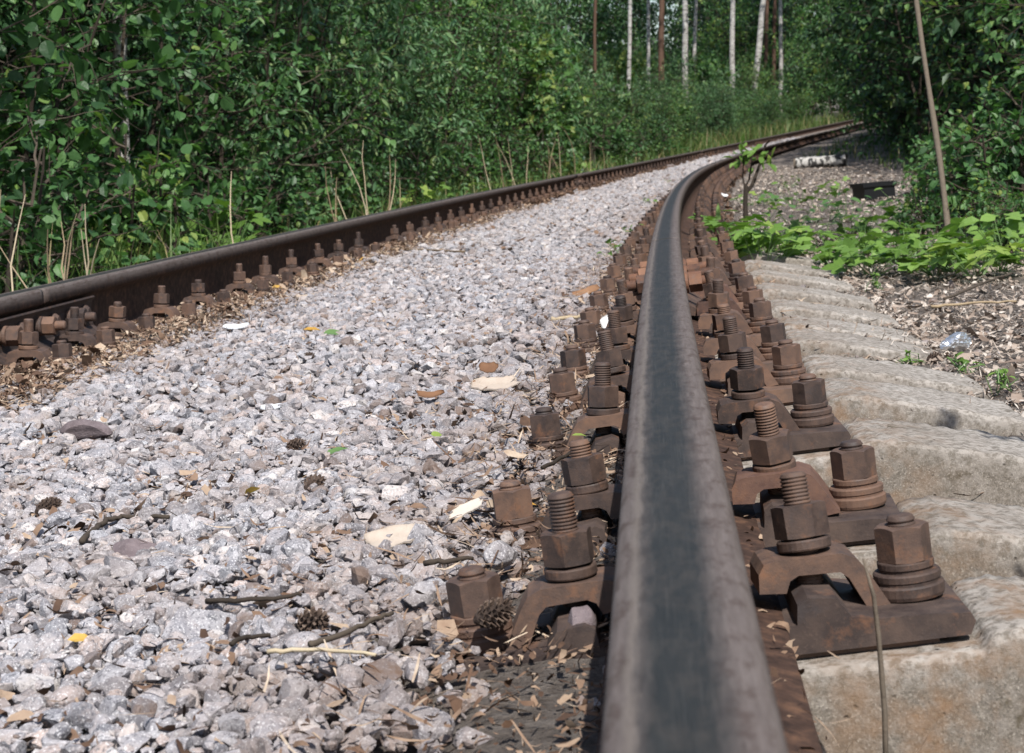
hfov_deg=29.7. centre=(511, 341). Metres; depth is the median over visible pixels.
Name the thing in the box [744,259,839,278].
railway sleeper
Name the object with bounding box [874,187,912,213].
seedling
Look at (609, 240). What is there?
weed
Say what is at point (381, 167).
plant
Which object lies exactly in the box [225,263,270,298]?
rail fastening
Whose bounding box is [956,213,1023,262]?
seedling
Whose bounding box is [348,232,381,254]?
rail fastening
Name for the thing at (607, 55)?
shrub
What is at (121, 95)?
shrub
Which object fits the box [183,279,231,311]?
rail fastening
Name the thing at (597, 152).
plant
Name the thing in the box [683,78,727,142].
shrub
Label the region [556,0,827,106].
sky
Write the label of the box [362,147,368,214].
dry stalk
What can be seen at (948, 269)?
seedling
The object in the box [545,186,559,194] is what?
rail fastening
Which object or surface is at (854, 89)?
leafy tree
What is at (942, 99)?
shrub
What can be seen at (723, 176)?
rail fastening
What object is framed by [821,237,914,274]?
seedling
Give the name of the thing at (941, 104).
shrub
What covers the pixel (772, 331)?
rail fastening
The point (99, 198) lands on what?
plant
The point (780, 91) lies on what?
shrub
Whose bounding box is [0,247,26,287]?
dry stalk
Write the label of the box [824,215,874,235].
seedling
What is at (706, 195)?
rail fastening
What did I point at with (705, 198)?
rail fastening
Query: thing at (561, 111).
shrub
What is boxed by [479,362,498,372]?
bark piece
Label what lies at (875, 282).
weed
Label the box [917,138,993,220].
plant
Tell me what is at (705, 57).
shrub
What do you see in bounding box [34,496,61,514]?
pine cone
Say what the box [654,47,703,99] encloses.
shrub
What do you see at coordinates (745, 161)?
forked sapling
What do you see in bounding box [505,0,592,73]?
leafy tree
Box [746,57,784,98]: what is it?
shrub
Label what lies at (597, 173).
rail
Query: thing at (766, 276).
railway sleeper
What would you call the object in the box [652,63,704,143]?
shrub
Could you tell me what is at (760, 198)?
seedling
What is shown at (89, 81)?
shrub
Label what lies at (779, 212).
seedling
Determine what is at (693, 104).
shrub
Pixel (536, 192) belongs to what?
rail fastening
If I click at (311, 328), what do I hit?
fallen leaf
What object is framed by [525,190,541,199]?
rail fastening
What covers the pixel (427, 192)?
weed
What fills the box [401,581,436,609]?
loose stone
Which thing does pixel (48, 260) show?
dry stalk
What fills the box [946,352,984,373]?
weed
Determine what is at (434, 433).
fallen leaf
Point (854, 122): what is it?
shrub
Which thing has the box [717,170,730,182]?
rail fastening
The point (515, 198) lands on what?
rail fastening
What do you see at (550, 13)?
shrub
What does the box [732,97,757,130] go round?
shrub
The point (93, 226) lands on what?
plant
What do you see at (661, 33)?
pine tree
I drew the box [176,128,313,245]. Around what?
plant
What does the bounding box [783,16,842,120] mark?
leafy tree
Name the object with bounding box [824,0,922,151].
shrub
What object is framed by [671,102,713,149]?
shrub
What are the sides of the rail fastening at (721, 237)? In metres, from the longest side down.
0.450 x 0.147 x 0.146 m
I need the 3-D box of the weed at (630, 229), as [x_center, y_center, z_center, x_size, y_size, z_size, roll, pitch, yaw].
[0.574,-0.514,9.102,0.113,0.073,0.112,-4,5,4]
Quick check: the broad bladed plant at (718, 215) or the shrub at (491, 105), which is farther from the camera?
the shrub at (491, 105)
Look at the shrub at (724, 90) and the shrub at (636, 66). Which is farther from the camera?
the shrub at (724, 90)
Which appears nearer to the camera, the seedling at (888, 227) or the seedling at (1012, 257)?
the seedling at (1012, 257)
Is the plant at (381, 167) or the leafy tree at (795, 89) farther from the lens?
the leafy tree at (795, 89)
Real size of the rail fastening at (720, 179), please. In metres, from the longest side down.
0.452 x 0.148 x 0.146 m
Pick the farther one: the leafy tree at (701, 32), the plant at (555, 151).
the leafy tree at (701, 32)
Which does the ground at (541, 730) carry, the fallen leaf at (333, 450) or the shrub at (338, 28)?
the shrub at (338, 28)
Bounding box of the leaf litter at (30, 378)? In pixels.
[0,158,982,752]
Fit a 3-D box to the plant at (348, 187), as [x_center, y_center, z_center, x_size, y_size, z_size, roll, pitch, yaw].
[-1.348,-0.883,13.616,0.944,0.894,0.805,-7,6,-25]
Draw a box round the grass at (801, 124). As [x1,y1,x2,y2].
[0,111,923,293]
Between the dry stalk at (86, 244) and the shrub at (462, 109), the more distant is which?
the shrub at (462, 109)
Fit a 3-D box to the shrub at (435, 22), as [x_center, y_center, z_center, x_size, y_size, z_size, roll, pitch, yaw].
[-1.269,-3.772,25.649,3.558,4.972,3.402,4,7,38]
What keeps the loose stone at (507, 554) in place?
on the gravel
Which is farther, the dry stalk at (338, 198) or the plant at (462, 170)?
the plant at (462, 170)
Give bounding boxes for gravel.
[0,136,802,752]
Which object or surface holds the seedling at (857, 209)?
on the ground at (541, 730)
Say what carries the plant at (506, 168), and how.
on the ground at (541, 730)
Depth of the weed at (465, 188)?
15.79 m
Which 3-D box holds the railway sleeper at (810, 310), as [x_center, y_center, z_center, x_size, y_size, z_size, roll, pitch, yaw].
[-0.384,0.114,4.922,2.703,0.272,0.357,-4,5,6]
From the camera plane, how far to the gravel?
2.39 m
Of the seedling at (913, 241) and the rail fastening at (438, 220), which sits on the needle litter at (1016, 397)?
the seedling at (913, 241)
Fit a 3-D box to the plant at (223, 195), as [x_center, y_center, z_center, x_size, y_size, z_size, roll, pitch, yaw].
[-1.431,-0.517,9.964,0.800,0.857,0.904,-3,6,-29]
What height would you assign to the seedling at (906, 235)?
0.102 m
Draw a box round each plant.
[0,96,161,293]
[0,117,123,293]
[1,174,206,270]
[45,109,219,266]
[81,163,207,252]
[123,187,256,253]
[159,158,289,251]
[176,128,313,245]
[226,144,332,234]
[266,151,386,229]
[307,159,383,224]
[325,135,406,210]
[370,135,448,206]
[410,144,489,198]
[419,119,503,197]
[474,130,538,189]
[500,114,587,184]
[542,151,594,177]
[574,112,645,172]
[617,125,659,162]
[637,116,688,156]
[711,204,729,230]
[885,180,964,238]
[895,117,939,163]
[897,102,965,192]
[903,117,988,221]
[905,109,988,200]
[907,93,1023,225]
[917,79,1023,232]
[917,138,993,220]
[927,82,1023,209]
[948,167,1020,250]
[969,173,1023,253]
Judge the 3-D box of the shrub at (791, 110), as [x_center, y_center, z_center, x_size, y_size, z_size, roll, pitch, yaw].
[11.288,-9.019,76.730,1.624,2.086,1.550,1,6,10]
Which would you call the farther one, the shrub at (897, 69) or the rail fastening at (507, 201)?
the shrub at (897, 69)
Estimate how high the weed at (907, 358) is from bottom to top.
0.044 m
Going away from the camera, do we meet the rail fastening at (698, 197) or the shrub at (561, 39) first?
the rail fastening at (698, 197)
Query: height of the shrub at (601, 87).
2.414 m
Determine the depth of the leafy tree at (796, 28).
116.41 m
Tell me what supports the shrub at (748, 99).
on the ground at (541, 730)
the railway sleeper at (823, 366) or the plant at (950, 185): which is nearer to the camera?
the railway sleeper at (823, 366)
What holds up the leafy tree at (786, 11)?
on the ground at (541, 730)
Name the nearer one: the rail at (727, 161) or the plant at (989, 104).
the plant at (989, 104)
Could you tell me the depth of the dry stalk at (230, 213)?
8.06 m
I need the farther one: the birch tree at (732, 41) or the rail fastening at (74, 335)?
the birch tree at (732, 41)
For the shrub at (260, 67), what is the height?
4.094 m
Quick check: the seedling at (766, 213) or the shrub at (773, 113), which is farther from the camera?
the shrub at (773, 113)
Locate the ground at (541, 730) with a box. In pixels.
[1,104,1023,752]
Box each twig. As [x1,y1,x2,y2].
[78,514,169,543]
[205,592,301,603]
[229,633,270,646]
[267,647,376,656]
[307,611,393,646]
[369,248,464,251]
[423,556,473,565]
[540,451,570,469]
[550,314,579,319]
[862,558,888,752]
[931,300,1015,307]
[943,272,1012,299]
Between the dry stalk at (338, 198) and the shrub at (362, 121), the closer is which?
the dry stalk at (338, 198)
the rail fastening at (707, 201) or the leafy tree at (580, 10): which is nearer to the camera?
the rail fastening at (707, 201)
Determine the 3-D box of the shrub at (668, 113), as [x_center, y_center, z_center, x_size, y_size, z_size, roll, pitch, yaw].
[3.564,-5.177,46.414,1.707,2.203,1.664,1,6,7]
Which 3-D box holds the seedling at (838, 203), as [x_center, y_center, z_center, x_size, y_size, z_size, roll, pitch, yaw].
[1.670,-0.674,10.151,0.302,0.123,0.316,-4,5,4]
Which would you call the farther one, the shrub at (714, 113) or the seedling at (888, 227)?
the shrub at (714, 113)
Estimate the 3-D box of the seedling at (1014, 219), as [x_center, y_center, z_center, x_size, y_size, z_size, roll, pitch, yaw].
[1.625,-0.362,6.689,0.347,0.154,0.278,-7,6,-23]
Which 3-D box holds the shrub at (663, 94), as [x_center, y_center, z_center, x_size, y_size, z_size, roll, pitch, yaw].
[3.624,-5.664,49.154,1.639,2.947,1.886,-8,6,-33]
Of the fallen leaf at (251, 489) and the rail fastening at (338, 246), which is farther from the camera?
the rail fastening at (338, 246)
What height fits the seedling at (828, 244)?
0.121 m
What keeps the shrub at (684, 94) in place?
on the ground at (541, 730)
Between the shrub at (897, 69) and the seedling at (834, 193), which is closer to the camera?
the seedling at (834, 193)
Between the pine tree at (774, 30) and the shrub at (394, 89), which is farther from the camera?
the pine tree at (774, 30)
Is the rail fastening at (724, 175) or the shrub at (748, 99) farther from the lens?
the shrub at (748, 99)
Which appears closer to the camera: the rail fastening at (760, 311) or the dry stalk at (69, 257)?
the rail fastening at (760, 311)
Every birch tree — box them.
[113,3,130,200]
[627,0,631,135]
[647,0,649,88]
[682,0,688,102]
[692,0,697,75]
[729,0,734,90]
[751,0,765,91]
[778,0,782,111]
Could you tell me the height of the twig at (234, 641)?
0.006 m
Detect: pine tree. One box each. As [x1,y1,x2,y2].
[593,0,596,88]
[658,0,664,98]
[764,0,768,81]
[772,0,776,95]
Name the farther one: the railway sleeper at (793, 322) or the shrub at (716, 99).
the shrub at (716, 99)
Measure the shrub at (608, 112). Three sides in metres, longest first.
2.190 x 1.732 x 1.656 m
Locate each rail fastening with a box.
[6,319,72,376]
[54,307,117,355]
[97,301,154,336]
[143,286,198,321]
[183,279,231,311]
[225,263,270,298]
[251,256,295,285]
[279,249,318,278]
[306,243,345,272]
[328,240,362,263]
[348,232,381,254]
[385,225,415,246]
[401,222,428,238]
[417,217,443,232]
[430,213,454,229]
[431,471,975,685]
[443,210,466,226]
[454,207,477,223]
[466,204,486,219]
[476,201,496,215]
[485,199,504,212]
[489,401,899,548]
[494,197,512,209]
[502,195,520,206]
[510,193,527,203]
[518,192,534,201]
[518,347,850,475]
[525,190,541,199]
[532,189,547,198]
[539,187,553,195]
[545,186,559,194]
[548,315,805,418]
[553,184,565,191]
[558,183,571,193]
[560,303,803,383]
[573,279,772,352]
[580,269,774,340]
[584,178,595,184]
[589,257,753,319]
[600,245,754,303]
[607,240,747,285]
[613,229,741,270]
[619,225,729,258]
[624,218,726,250]
[628,211,730,243]
[634,206,727,235]
[638,202,720,227]
[641,199,724,223]
[644,196,724,218]
[648,193,723,214]
[651,191,723,211]
[654,189,723,209]
[656,187,722,205]
[659,185,722,202]
[662,184,722,200]
[664,182,723,199]
[667,181,723,197]
[669,179,723,193]
[671,178,724,193]
[707,177,724,190]
[709,176,725,190]
[710,175,726,188]
[711,174,727,187]
[714,172,728,184]
[715,171,729,183]
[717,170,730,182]
[718,169,732,180]
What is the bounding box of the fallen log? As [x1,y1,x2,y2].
[793,154,847,168]
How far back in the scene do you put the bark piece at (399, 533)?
2.02 m
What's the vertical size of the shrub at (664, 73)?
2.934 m
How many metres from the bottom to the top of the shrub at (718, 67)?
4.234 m
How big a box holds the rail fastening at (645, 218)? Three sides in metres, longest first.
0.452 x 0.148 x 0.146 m
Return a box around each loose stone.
[60,419,112,441]
[78,564,102,580]
[105,635,153,660]
[113,538,156,556]
[188,609,236,635]
[280,538,311,557]
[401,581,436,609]
[483,540,517,569]
[568,605,596,627]
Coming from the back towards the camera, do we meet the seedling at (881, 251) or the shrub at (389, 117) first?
the shrub at (389, 117)
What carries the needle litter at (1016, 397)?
on the ground at (541, 730)
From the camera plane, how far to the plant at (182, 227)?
8.76 m
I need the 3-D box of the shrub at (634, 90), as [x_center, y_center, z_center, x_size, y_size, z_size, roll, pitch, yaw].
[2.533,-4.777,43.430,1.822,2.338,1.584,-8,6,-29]
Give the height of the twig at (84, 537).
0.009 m
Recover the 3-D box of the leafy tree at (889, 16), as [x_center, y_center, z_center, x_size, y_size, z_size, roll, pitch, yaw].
[9.371,-9.301,32.405,8.088,11.896,8.665,-7,6,-21]
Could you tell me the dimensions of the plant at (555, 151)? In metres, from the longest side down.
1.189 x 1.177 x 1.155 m
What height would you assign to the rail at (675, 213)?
0.196 m
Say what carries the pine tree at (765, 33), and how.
on the ground at (541, 730)
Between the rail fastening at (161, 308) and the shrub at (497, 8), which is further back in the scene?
the shrub at (497, 8)
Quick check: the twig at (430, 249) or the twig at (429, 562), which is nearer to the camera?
the twig at (429, 562)
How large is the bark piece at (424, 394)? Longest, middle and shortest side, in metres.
0.048 x 0.026 x 0.010 m
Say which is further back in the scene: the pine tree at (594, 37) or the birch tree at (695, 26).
the birch tree at (695, 26)
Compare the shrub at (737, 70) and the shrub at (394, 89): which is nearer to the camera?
the shrub at (394, 89)
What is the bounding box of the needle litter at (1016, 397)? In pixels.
[732,158,1023,439]
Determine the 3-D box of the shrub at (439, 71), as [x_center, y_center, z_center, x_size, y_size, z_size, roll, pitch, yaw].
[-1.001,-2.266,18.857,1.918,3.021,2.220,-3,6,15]
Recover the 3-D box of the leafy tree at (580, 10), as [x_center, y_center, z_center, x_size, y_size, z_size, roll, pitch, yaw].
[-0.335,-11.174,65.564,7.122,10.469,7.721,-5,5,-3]
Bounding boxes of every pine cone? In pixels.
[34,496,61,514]
[286,438,305,449]
[297,606,329,631]
[300,352,314,360]
[303,474,326,492]
[473,597,515,628]
[926,352,941,363]
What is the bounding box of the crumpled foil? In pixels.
[939,332,970,351]
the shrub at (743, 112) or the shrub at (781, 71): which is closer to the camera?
the shrub at (743, 112)
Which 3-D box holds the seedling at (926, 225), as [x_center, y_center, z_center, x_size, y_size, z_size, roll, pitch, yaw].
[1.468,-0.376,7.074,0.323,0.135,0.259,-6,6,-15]
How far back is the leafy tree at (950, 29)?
19.25 m
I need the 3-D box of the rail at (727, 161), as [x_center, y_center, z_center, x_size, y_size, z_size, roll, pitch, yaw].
[3.901,-3.035,31.854,0.305,0.293,19.897,-4,5,10]
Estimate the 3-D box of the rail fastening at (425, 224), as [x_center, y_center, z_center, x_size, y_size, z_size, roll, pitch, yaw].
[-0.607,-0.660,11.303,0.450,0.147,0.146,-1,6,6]
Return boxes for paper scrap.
[223,322,249,328]
[260,403,281,409]
[599,315,607,327]
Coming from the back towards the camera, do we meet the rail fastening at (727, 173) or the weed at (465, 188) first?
the rail fastening at (727, 173)
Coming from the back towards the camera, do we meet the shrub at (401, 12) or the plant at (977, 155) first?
the shrub at (401, 12)
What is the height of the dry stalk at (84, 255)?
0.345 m
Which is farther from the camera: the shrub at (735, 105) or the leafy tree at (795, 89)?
the leafy tree at (795, 89)
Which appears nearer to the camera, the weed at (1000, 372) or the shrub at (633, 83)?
the weed at (1000, 372)
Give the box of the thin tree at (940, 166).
[914,0,951,237]
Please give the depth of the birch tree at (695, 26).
63.52 m
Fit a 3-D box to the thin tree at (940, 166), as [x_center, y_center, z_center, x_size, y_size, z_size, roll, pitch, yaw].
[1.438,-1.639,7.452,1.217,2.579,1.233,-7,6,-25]
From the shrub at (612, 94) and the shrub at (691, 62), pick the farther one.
the shrub at (691, 62)
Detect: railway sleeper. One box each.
[715,329,946,363]
[732,378,1023,435]
[741,251,820,265]
[742,417,1023,506]
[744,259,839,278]
[749,269,854,291]
[757,282,876,311]
[770,299,900,328]
[776,315,922,344]
[796,574,1023,752]
[802,353,990,398]
[827,495,1023,585]
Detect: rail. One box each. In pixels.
[0,289,43,380]
[21,174,577,328]
[573,151,700,184]
[596,238,822,752]
[651,163,715,258]
[699,116,887,155]
[713,144,776,170]
[774,121,884,152]
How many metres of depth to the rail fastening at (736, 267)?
5.38 m
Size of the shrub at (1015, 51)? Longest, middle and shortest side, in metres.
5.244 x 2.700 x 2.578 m
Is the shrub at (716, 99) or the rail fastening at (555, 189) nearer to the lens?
the rail fastening at (555, 189)
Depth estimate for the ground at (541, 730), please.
3.41 m
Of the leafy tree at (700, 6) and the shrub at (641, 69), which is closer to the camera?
the shrub at (641, 69)
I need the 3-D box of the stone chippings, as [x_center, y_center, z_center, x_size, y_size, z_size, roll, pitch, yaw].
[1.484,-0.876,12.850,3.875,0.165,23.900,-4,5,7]
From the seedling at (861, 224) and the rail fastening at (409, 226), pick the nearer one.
the seedling at (861, 224)
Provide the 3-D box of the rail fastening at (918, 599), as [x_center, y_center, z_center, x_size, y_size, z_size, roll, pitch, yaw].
[0.150,0.191,1.650,0.450,0.150,0.146,-7,5,3]
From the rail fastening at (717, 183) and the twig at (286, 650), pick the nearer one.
the twig at (286, 650)
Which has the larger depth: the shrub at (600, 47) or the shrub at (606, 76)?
the shrub at (600, 47)
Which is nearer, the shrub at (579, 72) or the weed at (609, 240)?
the weed at (609, 240)
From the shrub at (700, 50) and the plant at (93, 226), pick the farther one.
the shrub at (700, 50)
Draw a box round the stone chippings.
[1,176,1022,711]
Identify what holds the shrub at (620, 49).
on the ground at (541, 730)
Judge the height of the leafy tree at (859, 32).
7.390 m
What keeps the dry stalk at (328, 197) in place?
on the ground at (541, 730)
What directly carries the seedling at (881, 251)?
on the ground at (541, 730)
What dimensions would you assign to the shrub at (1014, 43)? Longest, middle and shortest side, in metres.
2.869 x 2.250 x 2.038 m
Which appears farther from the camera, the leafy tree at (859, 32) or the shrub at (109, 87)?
the leafy tree at (859, 32)
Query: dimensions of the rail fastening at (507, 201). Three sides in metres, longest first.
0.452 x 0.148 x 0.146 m
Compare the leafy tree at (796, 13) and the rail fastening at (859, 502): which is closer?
the rail fastening at (859, 502)
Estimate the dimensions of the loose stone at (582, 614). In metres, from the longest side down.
0.030 x 0.028 x 0.027 m
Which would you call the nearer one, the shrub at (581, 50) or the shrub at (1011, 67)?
the shrub at (1011, 67)
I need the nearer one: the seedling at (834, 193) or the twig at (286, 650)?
the twig at (286, 650)
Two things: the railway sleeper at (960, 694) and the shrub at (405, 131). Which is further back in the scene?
the shrub at (405, 131)
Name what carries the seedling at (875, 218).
on the ground at (541, 730)
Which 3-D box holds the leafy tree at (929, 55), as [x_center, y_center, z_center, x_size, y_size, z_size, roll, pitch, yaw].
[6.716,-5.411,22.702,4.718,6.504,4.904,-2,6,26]
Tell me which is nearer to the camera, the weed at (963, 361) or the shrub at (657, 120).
the weed at (963, 361)
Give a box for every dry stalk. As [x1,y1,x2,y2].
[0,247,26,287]
[10,194,25,290]
[47,229,51,282]
[61,222,64,279]
[64,214,76,279]
[65,229,72,279]
[81,230,87,274]
[85,209,89,271]
[90,241,98,273]
[230,171,233,243]
[325,167,334,221]
[330,168,346,218]
[335,177,336,221]
[341,150,366,214]
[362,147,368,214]
[388,155,390,210]
[390,159,395,209]
[478,136,490,189]
[495,136,503,186]
[561,126,575,173]
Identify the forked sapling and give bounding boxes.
[721,134,776,224]
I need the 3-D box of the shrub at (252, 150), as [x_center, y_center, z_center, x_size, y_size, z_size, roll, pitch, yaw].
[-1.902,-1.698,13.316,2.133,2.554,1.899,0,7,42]
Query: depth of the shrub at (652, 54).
55.74 m
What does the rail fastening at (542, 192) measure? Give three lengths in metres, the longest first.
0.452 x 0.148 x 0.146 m
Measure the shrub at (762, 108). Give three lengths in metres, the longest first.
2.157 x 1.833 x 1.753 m
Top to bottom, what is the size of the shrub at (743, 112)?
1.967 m
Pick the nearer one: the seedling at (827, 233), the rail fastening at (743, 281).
the rail fastening at (743, 281)
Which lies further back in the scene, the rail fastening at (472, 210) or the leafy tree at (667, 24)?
the leafy tree at (667, 24)
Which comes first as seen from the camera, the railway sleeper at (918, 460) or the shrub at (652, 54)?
the railway sleeper at (918, 460)
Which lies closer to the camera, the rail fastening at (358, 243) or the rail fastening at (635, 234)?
the rail fastening at (635, 234)
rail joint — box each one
[0,295,96,370]
[572,178,584,185]
[626,249,710,315]
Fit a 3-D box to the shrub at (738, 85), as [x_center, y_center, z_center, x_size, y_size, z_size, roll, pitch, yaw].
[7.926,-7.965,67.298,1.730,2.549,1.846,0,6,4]
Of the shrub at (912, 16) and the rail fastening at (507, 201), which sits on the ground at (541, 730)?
the shrub at (912, 16)
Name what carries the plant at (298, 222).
on the ground at (541, 730)
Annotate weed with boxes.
[158,208,272,251]
[163,243,214,254]
[370,185,437,204]
[396,184,453,207]
[421,186,471,203]
[436,182,487,198]
[605,238,623,248]
[622,224,644,232]
[865,272,883,291]
[896,350,922,364]
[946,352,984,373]
[985,366,1018,396]
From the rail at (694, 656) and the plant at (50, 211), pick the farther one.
the plant at (50, 211)
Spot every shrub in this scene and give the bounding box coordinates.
[0,0,138,283]
[0,0,197,226]
[0,0,216,217]
[0,0,245,286]
[0,0,282,228]
[0,1,141,187]
[0,5,205,197]
[2,1,256,216]
[22,0,401,234]
[111,0,290,186]
[132,0,403,225]
[142,0,397,206]
[143,0,370,195]
[159,0,390,195]
[192,0,435,231]
[239,0,427,206]
[271,0,473,209]
[284,0,410,186]
[321,0,431,175]
[328,0,488,168]
[336,16,425,167]
[345,0,497,199]
[354,0,535,157]
[360,0,519,179]
[370,0,520,184]
[375,0,546,171]
[411,0,586,186]
[458,0,593,162]
[461,0,533,139]
[472,0,590,141]
[480,6,591,184]
[504,0,608,164]
[518,2,579,82]
[519,63,591,168]
[525,94,592,171]
[527,65,611,165]
[533,0,608,98]
[550,11,604,78]
[551,81,618,154]
[557,34,592,85]
[565,33,609,87]
[568,52,630,157]
[571,32,619,82]
[573,75,637,165]
[578,107,631,162]
[579,30,646,88]
[582,68,637,162]
[583,30,637,98]
[586,45,631,91]
[586,81,667,156]
[588,44,626,80]
[602,40,668,87]
[606,48,657,94]
[610,67,678,126]
[611,75,664,135]
[611,84,665,154]
[617,24,657,88]
[618,76,664,157]
[623,79,681,148]
[625,40,675,86]
[631,40,692,101]
[631,65,677,153]
[633,62,691,148]
[634,82,695,152]
[637,79,690,152]
[650,41,699,81]
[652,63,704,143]
[653,67,702,123]
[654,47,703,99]
[658,89,693,147]
[659,83,702,145]
[665,32,713,117]
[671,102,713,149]
[672,86,726,140]
[678,69,740,136]
[681,45,733,89]
[681,47,738,89]
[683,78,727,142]
[685,73,744,142]
[687,82,729,140]
[689,35,726,91]
[696,41,724,93]
[696,42,735,93]
[697,50,721,92]
[711,45,747,96]
[711,77,751,140]
[712,89,745,136]
[718,96,746,136]
[719,88,759,116]
[723,85,759,133]
[727,77,762,127]
[729,96,764,137]
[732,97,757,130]
[734,91,762,127]
[735,51,769,96]
[735,51,771,97]
[739,51,772,94]
[745,85,772,139]
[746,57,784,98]
[746,88,778,132]
[748,88,776,132]
[754,59,792,111]
[757,92,785,131]
[759,84,794,126]
[761,91,778,128]
[764,82,790,122]
[781,88,815,126]
[810,6,909,144]
[823,0,886,133]
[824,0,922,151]
[828,0,969,156]
[830,1,886,137]
[837,0,973,136]
[887,0,1023,115]
[889,0,1012,142]
[892,7,967,158]
[906,0,1014,125]
[909,0,1023,232]
[928,5,1002,120]
[939,0,1020,117]
[954,0,1023,129]
[961,0,1023,84]
[966,7,1023,144]
[969,0,1023,129]
[982,17,1023,97]
[991,0,1023,109]
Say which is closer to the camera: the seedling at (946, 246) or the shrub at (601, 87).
the seedling at (946, 246)
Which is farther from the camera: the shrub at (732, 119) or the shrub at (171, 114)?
the shrub at (732, 119)
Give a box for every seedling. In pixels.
[688,210,737,244]
[704,214,768,250]
[727,220,812,260]
[730,191,768,205]
[735,202,785,231]
[752,226,816,255]
[755,190,792,202]
[771,182,805,206]
[771,218,807,234]
[773,204,814,228]
[780,175,799,187]
[792,223,855,246]
[793,191,840,212]
[801,201,846,222]
[803,243,877,270]
[811,231,887,263]
[813,176,850,195]
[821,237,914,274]
[822,188,875,221]
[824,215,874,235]
[837,214,898,240]
[855,222,931,252]
[857,231,924,266]
[863,198,932,235]
[867,232,964,269]
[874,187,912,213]
[887,221,949,256]
[896,239,973,276]
[901,230,970,254]
[913,235,995,272]
[928,240,1023,276]
[929,237,996,261]
[939,211,1023,252]
[952,238,1023,273]
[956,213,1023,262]
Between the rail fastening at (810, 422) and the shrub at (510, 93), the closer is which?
the rail fastening at (810, 422)
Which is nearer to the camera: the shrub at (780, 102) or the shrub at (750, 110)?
the shrub at (750, 110)
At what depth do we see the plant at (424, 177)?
17.64 m
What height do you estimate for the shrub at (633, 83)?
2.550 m
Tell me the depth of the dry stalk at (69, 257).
6.03 m
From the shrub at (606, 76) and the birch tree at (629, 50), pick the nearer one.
the shrub at (606, 76)
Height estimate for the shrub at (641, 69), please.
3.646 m
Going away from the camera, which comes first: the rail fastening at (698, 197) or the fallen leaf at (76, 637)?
the fallen leaf at (76, 637)
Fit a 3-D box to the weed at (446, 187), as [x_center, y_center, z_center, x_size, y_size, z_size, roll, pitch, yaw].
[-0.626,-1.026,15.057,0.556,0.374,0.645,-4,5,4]
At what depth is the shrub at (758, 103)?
68.05 m
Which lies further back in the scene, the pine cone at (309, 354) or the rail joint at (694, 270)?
the rail joint at (694, 270)
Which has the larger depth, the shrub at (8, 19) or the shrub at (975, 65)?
the shrub at (975, 65)
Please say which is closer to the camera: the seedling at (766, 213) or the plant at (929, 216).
the plant at (929, 216)
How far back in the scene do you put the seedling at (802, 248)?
7.47 m
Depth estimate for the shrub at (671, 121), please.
50.09 m
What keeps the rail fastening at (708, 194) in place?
attached to the rail at (675, 213)
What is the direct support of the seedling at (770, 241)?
on the ground at (541, 730)
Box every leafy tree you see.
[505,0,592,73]
[507,0,608,36]
[514,0,605,62]
[535,0,627,67]
[546,0,677,75]
[551,0,658,62]
[598,0,735,65]
[601,7,692,72]
[617,0,746,83]
[617,0,748,66]
[665,0,815,118]
[669,0,792,101]
[689,0,789,79]
[708,0,810,67]
[708,0,821,117]
[716,0,830,101]
[747,25,825,126]
[754,0,858,120]
[776,0,867,119]
[777,0,841,113]
[777,0,861,110]
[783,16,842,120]
[794,0,859,113]
[801,0,908,73]
[805,8,889,131]
[816,0,886,121]
[817,0,966,133]
[827,0,888,124]
[830,1,855,27]
[830,15,941,120]
[839,0,969,129]
[863,2,915,58]
[869,0,1005,131]
[905,0,1020,128]
[912,0,1023,123]
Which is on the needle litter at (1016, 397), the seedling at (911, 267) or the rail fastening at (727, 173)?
the seedling at (911, 267)
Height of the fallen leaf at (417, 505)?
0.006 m
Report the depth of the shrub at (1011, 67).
9.56 m
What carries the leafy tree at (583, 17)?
on the ground at (541, 730)
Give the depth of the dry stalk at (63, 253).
5.97 m
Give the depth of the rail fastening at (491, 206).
14.50 m
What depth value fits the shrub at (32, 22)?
7.31 m
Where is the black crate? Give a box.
[850,181,896,200]
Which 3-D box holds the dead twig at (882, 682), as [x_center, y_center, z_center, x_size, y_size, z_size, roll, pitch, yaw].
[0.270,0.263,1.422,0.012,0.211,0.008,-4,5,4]
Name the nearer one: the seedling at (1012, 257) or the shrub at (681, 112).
the seedling at (1012, 257)
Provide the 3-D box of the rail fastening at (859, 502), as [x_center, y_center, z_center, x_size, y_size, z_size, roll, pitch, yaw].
[0.181,0.150,2.062,0.450,0.151,0.146,-7,5,6]
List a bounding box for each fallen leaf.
[68,633,87,641]
[244,487,259,495]
[303,327,318,329]
[324,329,338,334]
[327,447,347,453]
[410,503,426,507]
[431,431,441,435]
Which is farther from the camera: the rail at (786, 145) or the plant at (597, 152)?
the rail at (786, 145)
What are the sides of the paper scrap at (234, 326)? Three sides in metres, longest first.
0.073 x 0.033 x 0.010 m
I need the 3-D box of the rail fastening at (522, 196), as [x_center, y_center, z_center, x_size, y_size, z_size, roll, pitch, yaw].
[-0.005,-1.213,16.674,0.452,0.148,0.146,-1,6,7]
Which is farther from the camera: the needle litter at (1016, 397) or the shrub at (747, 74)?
the shrub at (747, 74)
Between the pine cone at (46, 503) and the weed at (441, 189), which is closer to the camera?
the pine cone at (46, 503)
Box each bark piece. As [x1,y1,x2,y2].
[364,523,420,547]
[416,390,444,397]
[448,498,483,519]
[470,375,520,390]
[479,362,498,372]
[572,284,599,295]
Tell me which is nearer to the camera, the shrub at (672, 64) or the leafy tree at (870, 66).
the leafy tree at (870, 66)
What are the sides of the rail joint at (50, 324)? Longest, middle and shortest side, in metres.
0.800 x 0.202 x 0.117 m
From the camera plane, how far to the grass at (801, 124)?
24.01 m
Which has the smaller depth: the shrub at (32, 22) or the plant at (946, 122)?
the shrub at (32, 22)
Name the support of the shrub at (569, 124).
on the ground at (541, 730)
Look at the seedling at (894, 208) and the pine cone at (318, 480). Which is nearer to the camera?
the pine cone at (318, 480)

